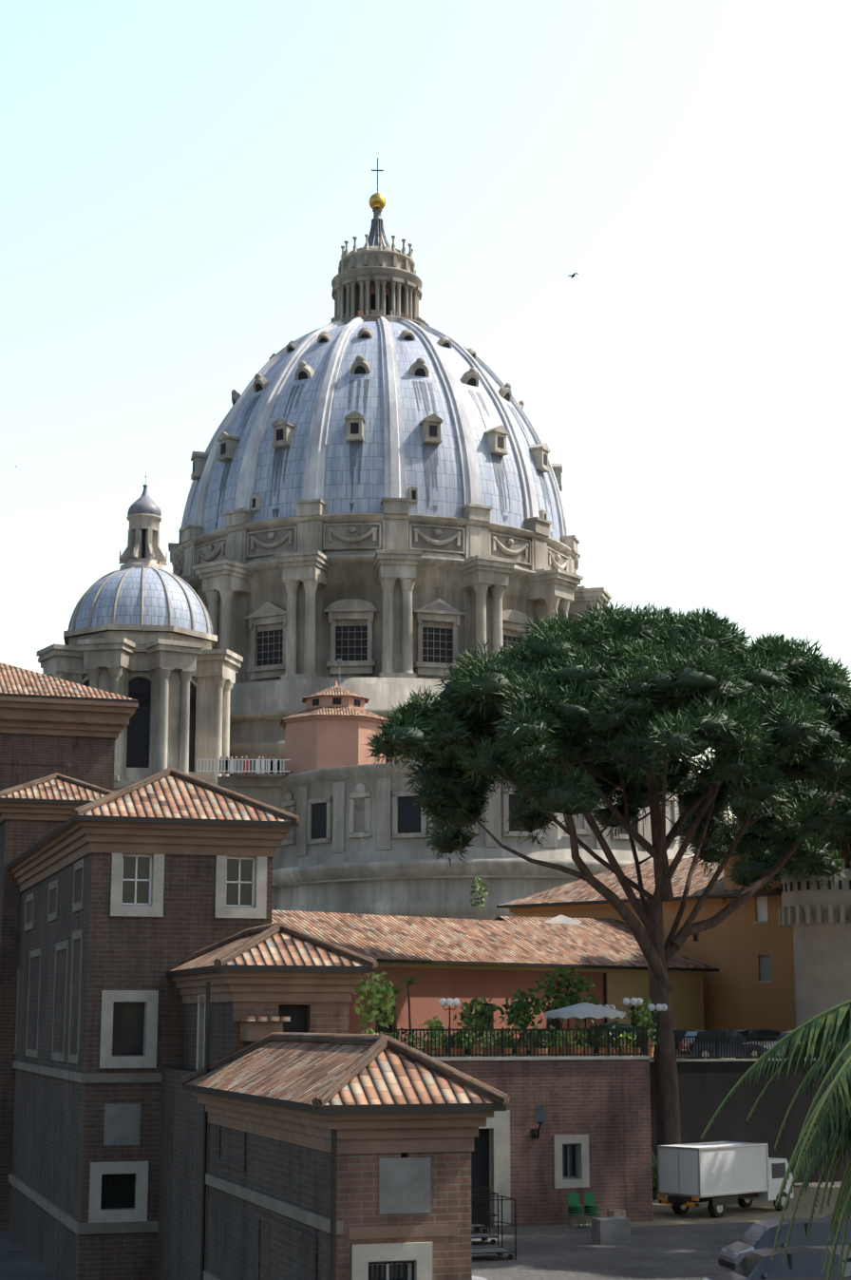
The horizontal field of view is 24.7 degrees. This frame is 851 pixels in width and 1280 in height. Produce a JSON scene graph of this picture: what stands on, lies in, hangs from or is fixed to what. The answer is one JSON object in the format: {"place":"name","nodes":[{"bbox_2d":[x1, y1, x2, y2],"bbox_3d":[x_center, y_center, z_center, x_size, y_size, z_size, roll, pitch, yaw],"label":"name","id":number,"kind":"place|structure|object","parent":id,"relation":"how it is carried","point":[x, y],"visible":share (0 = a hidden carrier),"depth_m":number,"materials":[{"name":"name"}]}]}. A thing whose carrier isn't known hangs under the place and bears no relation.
{"place":"outdoors","nodes":[
{"label":"outdoors","id":0,"kind":"place"},
{"bbox_2d":[114,756,729,920],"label":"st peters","id":1,"kind":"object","parent":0,"point":[354,842],"visible":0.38,"depth_m":188.61,"materials":[{"name":"beige stone"}]},
{"bbox_2d":[36,472,243,787],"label":"small dome","id":2,"kind":"structure","parent":1,"relation":"on","point":[140,627],"depth_m":213.38,"materials":[{"name":"beige stone"}]},
{"bbox_2d":[280,658,399,775],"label":"turret","id":3,"kind":"object","parent":1,"relation":"on","point":[333,726],"visible":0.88,"depth_m":199.22,"materials":[{"name":"pink paint"}]},
{"bbox_2d":[168,157,611,776],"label":"large dome","id":4,"kind":"structure","parent":1,"relation":"on","point":[375,502],"depth_m":238.78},
{"bbox_2d":[0,1181,850,1279],"bbox_3d":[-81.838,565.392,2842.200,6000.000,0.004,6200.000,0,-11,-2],"label":"ground","id":5,"kind":"structure","parent":0,"point":[668,1243],"depth_m":66.44,"materials":[{"name":"grey asphalt"}]},
{"bbox_2d":[0,662,510,1279],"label":"brick buildings","id":6,"kind":"structure","parent":5,"relation":"on","point":[198,1080],"depth_m":55.38,"materials":[{"name":"brick"}]},
{"bbox_2d":[472,1276,487,1279],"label":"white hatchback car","id":7,"kind":"object","parent":5,"relation":"on","point":[477,1278],"visible":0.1,"depth_m":47.78,"materials":[{"name":"white metal"}]},
{"bbox_2d":[471,1185,630,1260],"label":"courtyard props","id":8,"kind":"object","parent":5,"relation":"on","point":[613,1227],"visible":0.6,"depth_m":67.78,"materials":[{"name":"silver metal"}]},
{"bbox_2d":[362,596,850,1192],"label":"stone pine","id":9,"kind":"object","parent":5,"relation":"on","point":[549,718],"visible":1,"depth_m":88.64,"materials":[{"name":"green plant"}]},
{"bbox_2d":[393,1026,850,1226],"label":"retaining wall","id":10,"kind":"structure","parent":5,"relation":"on","point":[553,1136],"depth_m":75.28,"materials":[{"name":"brown brick"}]},
{"bbox_2d":[353,874,733,1200],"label":"terrace garden","id":11,"kind":"object","parent":10,"relation":"on","point":[582,1011],"visible":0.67,"depth_m":83.66,"materials":[{"name":"green plant"}]},
{"bbox_2d":[271,835,850,1055],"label":"background building","id":12,"kind":"structure","parent":10,"relation":"on","point":[779,960],"depth_m":109.94,"materials":[{"name":"orange paint"}]},
{"bbox_2d":[651,1030,720,1058],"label":"black car","id":13,"kind":"object","parent":10,"relation":"on","point":[679,1032],"visible":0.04,"depth_m":98.61,"materials":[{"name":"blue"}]},
{"bbox_2d":[679,1030,767,1059],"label":"parked car","id":14,"kind":"object","parent":10,"relation":"on","point":[712,1033],"visible":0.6,"depth_m":94.67,"materials":[{"name":"blue"}]},
{"bbox_2d":[734,1029,781,1046],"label":"car","id":15,"kind":"object","parent":10,"relation":"on","point":[755,1032],"visible":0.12,"depth_m":102.85,"materials":[{"name":"grey metal"}]},
{"bbox_2d":[766,1030,844,1058],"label":"car","id":16,"kind":"object","parent":10,"relation":"on","point":[785,1033],"visible":0.04,"depth_m":98.24,"materials":[{"name":"silver metal"}]},
{"bbox_2d":[657,1141,793,1217],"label":"box truck","id":17,"kind":"object","parent":5,"relation":"on","point":[719,1175],"visible":0.96,"depth_m":77.51,"materials":[{"name":"grey metal"}]},
{"bbox_2d":[676,759,850,897],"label":"foliage","id":18,"kind":"object","parent":5,"relation":"on","point":[748,875],"visible":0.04,"depth_m":108.44,"materials":[{"name":"green plant"}]},
{"bbox_2d":[701,999,850,1279],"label":"date palm","id":19,"kind":"object","parent":5,"relation":"on","point":[820,1128],"visible":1,"depth_m":31.72,"materials":[{"name":"green plant"}]},
{"bbox_2d":[702,1246,850,1279],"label":"grey hatchback car","id":20,"kind":"object","parent":5,"relation":"on","point":[803,1263],"visible":0.92,"depth_m":52.41,"materials":[{"name":"grey metal"}]},
{"bbox_2d":[718,1217,850,1273],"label":"car","id":21,"kind":"object","parent":5,"relation":"on","point":[760,1234],"visible":0.42,"depth_m":58.79,"materials":[{"name":"grey metal"}]},
{"bbox_2d":[837,706,850,796],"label":"stone pine","id":22,"kind":"object","parent":5,"relation":"on","point":[848,725],"visible":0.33,"depth_m":90.29,"materials":[{"name":"green plant"}]},
{"bbox_2d":[0,0,850,822],"label":"sky","id":23,"kind":"structure","parent":0,"point":[183,183],"materials":[{"name":"white"}]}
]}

